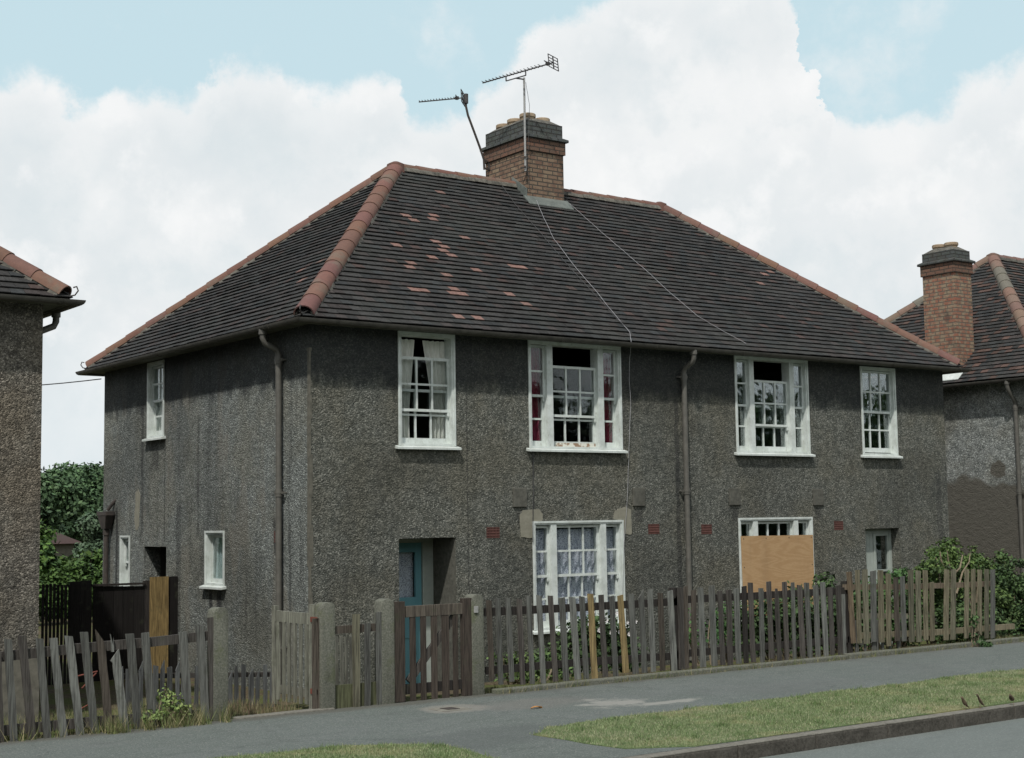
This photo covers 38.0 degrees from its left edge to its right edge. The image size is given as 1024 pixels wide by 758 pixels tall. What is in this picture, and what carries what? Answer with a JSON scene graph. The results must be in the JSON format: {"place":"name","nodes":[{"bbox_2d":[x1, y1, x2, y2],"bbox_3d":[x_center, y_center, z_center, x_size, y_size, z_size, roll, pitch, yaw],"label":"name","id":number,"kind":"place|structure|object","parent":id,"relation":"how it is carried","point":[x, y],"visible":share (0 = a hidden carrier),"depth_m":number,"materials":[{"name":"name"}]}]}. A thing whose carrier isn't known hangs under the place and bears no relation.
{"place":"outdoors","nodes":[
{"label":"outdoors","id":0,"kind":"place"},
{"bbox_2d":[210,740,501,757],"bbox_3d":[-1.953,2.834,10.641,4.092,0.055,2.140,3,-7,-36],"label":"grass","id":1,"kind":"structure","parent":0,"point":[387,746],"depth_m":11.75,"materials":[{"name":"green plant"}]},
{"bbox_2d":[0,642,1023,757],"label":"pavement","id":2,"kind":"structure","parent":0,"point":[501,725],"depth_m":13.96,"materials":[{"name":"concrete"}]},
{"bbox_2d":[312,612,381,708],"bbox_3d":[-1.608,2.811,14.798,0.824,0.950,0.080,3,-7,-36],"label":"picket fence","id":3,"kind":"object","parent":2,"relation":"on","point":[367,692],"visible":0.96,"depth_m":14.81,"materials":[{"name":"grey wood"}]},
{"bbox_2d":[429,706,471,711],"bbox_3d":[-0.604,3.216,14.473,0.340,0.030,0.310,3,-7,-36],"label":"utility cover","id":4,"kind":"object","parent":2,"relation":"on","point":[449,708],"visible":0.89,"depth_m":14.45,"materials":[{"name":"concrete"}]},
{"bbox_2d":[492,655,847,693],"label":"edging kerb","id":5,"kind":"structure","parent":2,"relation":"on","point":[595,681],"depth_m":17.00,"materials":[{"name":"concrete"}]},
{"bbox_2d":[843,636,1023,658],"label":"edging kerb","id":6,"kind":"structure","parent":2,"relation":"on","point":[923,648],"depth_m":19.80,"materials":[{"name":"concrete"}]},
{"bbox_2d":[842,569,1014,651],"bbox_3d":[5.708,3.078,20.191,3.549,1.075,0.134,3,-7,-36],"label":"picket fence","id":7,"kind":"object","parent":6,"relation":"on","point":[877,634],"visible":0.99,"depth_m":19.86,"materials":[{"name":"grey wood"}]},
{"bbox_2d":[0,0,1023,472],"label":"sky","id":8,"kind":"structure","parent":0,"point":[149,148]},
{"bbox_2d":[4,616,1022,757],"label":"ground","id":9,"kind":"structure","parent":0,"point":[67,697],"depth_m":19.50,"materials":[{"name":"soil"}]},
{"bbox_2d":[0,246,85,724],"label":"house","id":10,"kind":"structure","parent":9,"relation":"on","point":[32,297],"depth_m":17.02,"materials":[{"name":"concrete"}]},
{"bbox_2d":[42,379,100,384],"bbox_3d":[-8.157,0.028,23.884,0.017,0.283,3.542,-6,-7,43],"label":"overhead wire","id":11,"kind":"object","parent":10,"relation":"attached to","point":[71,382],"visible":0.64,"depth_m":24.76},
{"bbox_2d":[39,519,76,619],"bbox_3d":[-11.269,4.645,36.061,1.774,2.561,1.639,3,-7,-36],"label":"tree","id":12,"kind":"object","parent":9,"relation":"on","point":[49,559],"visible":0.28,"depth_m":35.60,"materials":[{"name":"green plant"}]},
{"bbox_2d":[40,473,77,537],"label":"tree","id":13,"kind":"object","parent":9,"relation":"on","point":[49,496],"visible":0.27,"depth_m":60.55,"materials":[{"name":"green plant"}]},
{"bbox_2d":[41,528,79,557],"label":"house","id":14,"kind":"structure","parent":9,"relation":"on","point":[65,546],"depth_m":53.96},
{"bbox_2d":[39,558,102,623],"bbox_3d":[-10.357,4.900,34.329,1.000,1.519,3.766,-6,-7,42],"label":"shrub","id":15,"kind":"object","parent":9,"relation":"on","point":[66,577],"visible":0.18,"depth_m":34.26,"materials":[{"name":"green plant"}]},
{"bbox_2d":[41,460,103,547],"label":"tree","id":16,"kind":"object","parent":9,"relation":"on","point":[86,481],"visible":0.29,"depth_m":62.45,"materials":[{"name":"green plant"}]},
{"bbox_2d":[59,548,102,573],"bbox_3d":[-10.745,5.188,37.847,1.951,1.820,1.781,0,-6,-13],"label":"tree","id":17,"kind":"object","parent":9,"relation":"on","point":[94,557],"visible":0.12,"depth_m":37.83,"materials":[{"name":"green plant"}]},
{"bbox_2d":[72,508,102,557],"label":"tree","id":18,"kind":"object","parent":9,"relation":"on","point":[93,530],"visible":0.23,"depth_m":47.76,"materials":[{"name":"green plant"}]},
{"bbox_2d":[78,671,97,708],"bbox_3d":[-4.237,3.097,14.814,0.222,0.369,0.016,3,-7,-36],"label":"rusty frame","id":19,"kind":"object","parent":9,"relation":"on","point":[83,686],"visible":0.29,"depth_m":14.80,"materials":[{"name":"brown metal"}]},
{"bbox_2d":[0,617,213,742],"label":"picket fence","id":20,"kind":"object","parent":9,"relation":"on","point":[85,647],"visible":0.96,"depth_m":13.19,"materials":[{"name":"grey wood"}]},
{"bbox_2d":[41,576,177,684],"bbox_3d":[-5.854,3.672,21.709,2.054,1.514,0.120,3,-7,-36],"label":"board fence","id":21,"kind":"object","parent":9,"relation":"on","point":[150,606],"visible":0.64,"depth_m":21.73,"materials":[{"name":"black wood"}]},
{"bbox_2d":[1,697,240,741],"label":"grass tufts","id":22,"kind":"object","parent":9,"relation":"on","point":[112,727],"visible":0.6,"depth_m":13.43,"materials":[{"name":"green plant"}]},
{"bbox_2d":[141,683,192,726],"bbox_3d":[-3.161,3.078,13.569,0.500,0.604,0.253,3,-7,-36],"label":"tall weed","id":23,"kind":"object","parent":9,"relation":"on","point":[171,704],"visible":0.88,"depth_m":13.59,"materials":[{"name":"green plant"}]},
{"bbox_2d":[207,607,227,720],"bbox_3d":[-2.767,2.723,13.988,0.155,1.147,0.150,3,-7,-36],"label":"concrete post","id":24,"kind":"object","parent":9,"relation":"on","point":[220,664],"visible":0.69,"depth_m":13.94,"materials":[{"name":"grey concrete"}]},
{"bbox_2d":[161,696,301,716],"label":"grass tufts","id":25,"kind":"object","parent":9,"relation":"on","point":[240,708],"visible":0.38,"depth_m":14.72,"materials":[{"name":"green plant"}]},
{"bbox_2d":[122,636,352,712],"bbox_3d":[-2.905,3.267,15.909,2.738,0.903,0.086,3,-7,-36],"label":"paling fence","id":26,"kind":"object","parent":9,"relation":"on","point":[169,675],"visible":0.42,"depth_m":15.86,"materials":[{"name":"grey wood"}]},
{"bbox_2d":[231,708,333,718],"bbox_3d":[-2.197,3.237,14.316,1.050,0.068,0.130,3,-7,-36],"label":"threshold","id":27,"kind":"object","parent":9,"relation":"on","point":[277,713],"visible":0.42,"depth_m":14.26,"materials":[{"name":"concrete"}]},
{"bbox_2d":[315,602,334,708],"bbox_3d":[-1.842,2.775,14.666,0.155,1.144,0.150,3,-7,-36],"label":"concrete post","id":28,"kind":"object","parent":9,"relation":"on","point":[325,613],"visible":0.73,"depth_m":14.61,"materials":[{"name":"grey concrete"}]},
{"bbox_2d":[272,604,317,708],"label":"garden gate","id":29,"kind":"structure","parent":28,"relation":"attached to","point":[294,618],"depth_m":15.02,"materials":[{"name":"grey wood"}]},
{"bbox_2d":[374,598,394,704],"bbox_3d":[-1.290,2.802,15.072,0.155,1.149,0.150,3,-7,-36],"label":"concrete post","id":30,"kind":"object","parent":9,"relation":"on","point":[384,606],"visible":0.71,"depth_m":15.02,"materials":[{"name":"grey concrete"}]},
{"bbox_2d":[465,594,484,695],"bbox_3d":[-0.398,2.850,15.726,0.155,1.149,0.150,3,-7,-36],"label":"concrete post","id":31,"kind":"object","parent":9,"relation":"on","point":[478,688],"visible":0.66,"depth_m":15.67,"materials":[{"name":"grey concrete"}]},
{"bbox_2d":[394,598,477,702],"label":"garden gate","id":32,"kind":"structure","parent":31,"relation":"attached to","point":[434,686],"depth_m":15.37,"materials":[{"name":"wood"}]},
{"bbox_2d":[75,112,971,693],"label":"house","id":33,"kind":"structure","parent":9,"relation":"on","point":[285,460],"depth_m":22.62,"materials":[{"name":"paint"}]},
{"bbox_2d":[119,535,130,585],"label":"window","id":34,"kind":"structure","parent":33,"relation":"in","point":[124,545],"depth_m":24.15,"materials":[{"name":"white paint"}]},
{"bbox_2d":[142,359,165,441],"bbox_3d":[-5.536,0.345,23.330,0.245,1.243,0.743,3,-7,-36],"label":"window","id":35,"kind":"structure","parent":33,"relation":"in","point":[154,369],"depth_m":23.51,"materials":[{"name":"white paint"}]},
{"bbox_2d":[159,368,162,429],"bbox_3d":[-5.425,0.344,23.423,0.061,1.118,0.570,3,-7,-36],"label":"curtain","id":36,"kind":"object","parent":33,"relation":"hanging from","point":[160,407],"visible":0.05,"depth_m":23.61,"materials":[{"name":"white fabric"}]},
{"bbox_2d":[199,531,225,589],"bbox_3d":[-4.226,2.596,21.378,0.245,0.832,0.738,3,-7,-36],"label":"window","id":37,"kind":"structure","parent":33,"relation":"in","point":[210,549],"depth_m":21.56,"materials":[{"name":"white paint"}]},
{"bbox_2d":[215,538,222,578],"bbox_3d":[-4.143,2.587,21.442,0.059,0.678,0.500,3,-7,-36],"label":"curtain","id":38,"kind":"object","parent":33,"relation":"hanging from","point":[219,563],"visible":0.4,"depth_m":21.55,"materials":[{"name":"white fabric"}]},
{"bbox_2d":[401,339,413,437],"bbox_3d":[-1.470,0.170,20.378,0.320,1.448,0.059,3,-7,-36],"label":"curtain","id":39,"kind":"object","parent":33,"relation":"hanging from","point":[407,347],"visible":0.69,"depth_m":20.41,"materials":[{"name":"white fabric"}]},
{"bbox_2d":[399,543,421,683],"bbox_3d":[-1.549,3.251,20.600,0.645,1.950,0.110,3,-7,-36],"label":"door","id":40,"kind":"structure","parent":33,"relation":"in","point":[406,550],"depth_m":20.73,"materials":[{"name":"teal paint"}]},
{"bbox_2d":[395,331,461,449],"bbox_3d":[-1.193,0.171,20.421,1.027,1.607,0.245,3,-7,-36],"label":"window","id":41,"kind":"structure","parent":33,"relation":"in","point":[449,443],"depth_m":20.50,"materials":[{"name":"white paint"}]},
{"bbox_2d":[422,340,444,438],"bbox_3d":[-1.075,0.191,20.668,0.380,1.448,0.060,3,-7,-36],"label":"curtain","id":42,"kind":"object","parent":33,"relation":"hanging from","point":[433,349],"visible":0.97,"depth_m":20.69,"materials":[{"name":"white fabric"}]},
{"bbox_2d":[419,89,489,170],"bbox_3d":[-1.000,-4.443,26.503,1.288,1.358,0.451,0,-6,-9],"label":"television aerial","id":43,"kind":"object","parent":33,"relation":"attached to","point":[464,100],"visible":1,"depth_m":26.57,"materials":[{"name":"metal"}]},
{"bbox_2d":[482,54,558,170],"bbox_3d":[0.180,-4.533,25.743,1.449,1.866,0.448,-5,-7,35],"label":"television aerial","id":44,"kind":"object","parent":33,"relation":"attached to","point":[548,63],"visible":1,"depth_m":25.76,"materials":[{"name":"metal"}]},
{"bbox_2d":[526,86,529,190],"bbox_3d":[0.275,-4.210,25.831,0.064,1.900,0.132,0,-5,-9],"label":"aerial cable","id":45,"kind":"object","parent":44,"relation":"hanging from","point":[528,139],"visible":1,"depth_m":25.80,"materials":[{"name":"grey plastic"}]},
{"bbox_2d":[532,459,533,537],"bbox_3d":[0.297,1.666,21.284,0.021,1.332,0.059,-4,-6,29],"label":"aerial cable","id":46,"kind":"object","parent":33,"relation":"attached to","point":[533,489],"visible":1,"depth_m":21.31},
{"bbox_2d":[531,348,540,440],"bbox_3d":[0.323,0.263,21.701,0.420,1.478,0.058,3,-7,-36],"label":"curtain","id":47,"kind":"object","parent":33,"relation":"hanging from","point":[535,381],"visible":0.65,"depth_m":21.72,"materials":[{"name":"red fabric"}]},
{"bbox_2d":[503,187,633,334],"bbox_3d":[0.773,-2.037,24.135,0.115,3.084,3.686,3,-6,-33],"label":"aerial cable","id":48,"kind":"object","parent":33,"relation":"attached to","point":[567,264],"visible":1,"depth_m":23.85,"materials":[{"name":"grey plastic"}]},
{"bbox_2d":[536,528,614,620],"bbox_3d":[0.882,2.893,21.828,1.640,1.388,0.057,3,-7,-36],"label":"curtain","id":49,"kind":"object","parent":33,"relation":"hanging from","point":[576,562],"visible":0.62,"depth_m":21.88,"materials":[{"name":"white fabric"}]},
{"bbox_2d":[526,340,627,452],"bbox_3d":[0.915,0.280,21.968,1.850,1.617,0.245,3,-7,-36],"label":"window","id":50,"kind":"structure","parent":33,"relation":"in","point":[547,443],"depth_m":22.04,"materials":[{"name":"white paint"}]},
{"bbox_2d":[532,520,628,634],"bbox_3d":[0.958,2.869,21.725,1.800,1.597,0.245,3,-7,-36],"label":"window","id":51,"kind":"structure","parent":33,"relation":"in","point":[600,573],"depth_m":21.82,"materials":[{"name":"white paint"}]},
{"bbox_2d":[536,200,630,594],"bbox_3d":[1.093,0.044,23.805,0.242,6.670,3.596,2,-6,-24],"label":"aerial cable","id":52,"kind":"object","parent":33,"relation":"attached to","point":[629,383],"visible":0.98,"depth_m":22.50,"materials":[{"name":"grey plastic"}]},
{"bbox_2d":[603,353,611,442],"bbox_3d":[1.386,0.321,22.481,0.320,1.478,0.057,3,-7,-36],"label":"curtain","id":53,"kind":"object","parent":33,"relation":"hanging from","point":[607,404],"visible":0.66,"depth_m":22.52,"materials":[{"name":"red fabric"}]},
{"bbox_2d":[569,203,744,342],"bbox_3d":[2.273,-1.860,24.987,3.482,2.818,0.346,-5,-7,38],"label":"aerial cable","id":54,"kind":"object","parent":33,"relation":"on","point":[650,274],"visible":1,"depth_m":24.78,"materials":[{"name":"grey plastic"}]},
{"bbox_2d":[742,407,743,445],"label":"curtain","id":55,"kind":"object","parent":33,"relation":"hanging from","point":[742,424],"visible":0.12,"depth_m":24.36,"materials":[{"name":"grey fabric"}]},
{"bbox_2d":[734,355,815,456],"bbox_3d":[4.241,0.461,24.409,1.810,1.617,0.245,3,-7,-36],"label":"window","id":56,"kind":"structure","parent":33,"relation":"in","point":[747,368],"depth_m":24.50,"materials":[{"name":"white paint"}]},
{"bbox_2d":[738,517,814,607],"bbox_3d":[4.255,3.044,24.182,1.714,1.582,0.186,3,-7,-36],"label":"window","id":57,"kind":"structure","parent":33,"relation":"in","point":[791,522],"depth_m":24.20,"materials":[{"name":"white paint"}]},
{"bbox_2d":[770,405,783,446],"bbox_3d":[4.491,0.823,24.887,0.610,0.838,0.058,3,-7,-36],"label":"curtain","id":58,"kind":"object","parent":33,"relation":"hanging from","point":[779,437],"visible":0.27,"depth_m":24.88,"materials":[{"name":"grey fabric"}]},
{"bbox_2d":[865,533,873,643],"bbox_3d":[6.132,3.631,25.679,0.335,1.920,0.033,3,-7,-36],"label":"door","id":59,"kind":"structure","parent":33,"relation":"in","point":[869,536],"depth_m":25.77,"materials":[{"name":"grey paint"}]},
{"bbox_2d":[859,366,902,457],"bbox_3d":[6.363,0.592,25.966,1.020,1.587,0.245,3,-7,-36],"label":"window","id":60,"kind":"structure","parent":33,"relation":"in","point":[890,380],"depth_m":26.09,"materials":[{"name":"white paint"}]},
{"bbox_2d":[486,650,573,684],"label":"garden plants","id":61,"kind":"object","parent":9,"relation":"on","point":[527,677],"visible":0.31,"depth_m":17.25,"materials":[{"name":"green plant"}]},
{"bbox_2d":[525,611,649,676],"bbox_3d":[0.951,3.359,18.808,1.924,0.930,0.724,3,-7,-36],"label":"rose bush","id":62,"kind":"object","parent":9,"relation":"on","point":[598,641],"visible":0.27,"depth_m":18.79,"materials":[{"name":"green plant"}]},
{"bbox_2d":[483,581,852,684],"bbox_3d":[2.017,2.944,17.490,5.840,1.024,0.130,3,-7,-36],"label":"picket fence","id":63,"kind":"object","parent":9,"relation":"on","point":[676,601],"visible":1,"depth_m":17.31,"materials":[{"name":"grey wood"}]},
{"bbox_2d":[688,601,734,664],"bbox_3d":[2.643,3.358,19.569,1.227,0.871,0.542,3,-7,-36],"label":"shrub","id":64,"kind":"object","parent":9,"relation":"on","point":[717,632],"visible":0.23,"depth_m":19.50,"materials":[{"name":"green plant"}]},
{"bbox_2d":[485,634,1023,693],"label":"grass tufts","id":65,"kind":"object","parent":9,"relation":"on","point":[559,679],"visible":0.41,"depth_m":18.05,"materials":[{"name":"green plant"}]},
{"bbox_2d":[723,571,870,660],"bbox_3d":[3.856,3.178,19.914,2.798,1.177,0.613,3,-7,-36],"label":"privet hedge","id":66,"kind":"object","parent":9,"relation":"on","point":[756,610],"visible":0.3,"depth_m":19.69,"materials":[{"name":"green plant"}]},
{"bbox_2d":[622,701,1023,757],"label":"kerb","id":67,"kind":"structure","parent":9,"relation":"on","point":[795,742],"depth_m":12.73,"materials":[{"name":"concrete"}]},
{"bbox_2d":[960,696,968,709],"bbox_3d":[4.216,3.016,13.859,0.102,0.124,0.051,3,-7,-36],"label":"sparrow","id":68,"kind":"object","parent":67,"relation":"on","point":[964,702],"visible":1,"depth_m":13.84},
{"bbox_2d":[975,694,984,707],"bbox_3d":[4.392,3.018,13.950,0.090,0.133,0.055,3,-7,-36],"label":"sparrow","id":69,"kind":"object","parent":67,"relation":"on","point":[980,700],"visible":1,"depth_m":13.93},
{"bbox_2d":[1009,694,1013,704],"bbox_3d":[4.759,3.048,14.166,0.124,0.103,0.051,3,-7,-36],"label":"sparrow","id":70,"kind":"object","parent":67,"relation":"on","point":[1011,697],"visible":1,"depth_m":14.15},
{"bbox_2d":[853,566,929,649],"bbox_3d":[5.227,3.250,20.931,1.799,1.186,0.598,3,-7,-36],"label":"privet hedge","id":71,"kind":"object","parent":9,"relation":"on","point":[899,573],"visible":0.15,"depth_m":21.03,"materials":[{"name":"green plant"}]},
{"bbox_2d":[862,242,1023,603],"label":"house","id":72,"kind":"structure","parent":9,"relation":"on","point":[967,309],"depth_m":30.43,"materials":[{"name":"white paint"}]},
{"bbox_2d":[899,537,1014,643],"bbox_3d":[6.716,3.199,22.476,3.022,1.627,1.340,3,-7,-36],"label":"tall bush","id":73,"kind":"object","parent":9,"relation":"on","point":[937,563],"visible":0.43,"depth_m":22.16,"materials":[{"name":"green plant"}]},
{"bbox_2d":[928,549,1023,643],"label":"garden hedge","id":74,"kind":"object","parent":9,"relation":"on","point":[1009,579],"visible":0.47,"depth_m":22.74,"materials":[{"name":"green plant"}]},
{"bbox_2d":[968,614,993,646],"bbox_3d":[6.406,3.555,20.396,0.336,0.654,0.311,-1,-5,-1],"label":"ivy clump","id":75,"kind":"object","parent":9,"relation":"on","point":[980,637],"visible":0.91,"depth_m":20.38,"materials":[{"name":"green plant"}]},
{"bbox_2d":[531,667,1023,749],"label":"verge","id":76,"kind":"structure","parent":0,"point":[781,719],"depth_m":13.46,"materials":[{"name":"green plant"}]},
{"bbox_2d":[761,718,1023,757],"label":"road","id":77,"kind":"structure","parent":0,"point":[1002,739],"depth_m":12.53,"materials":[{"name":"grey asphalt"}]}
]}

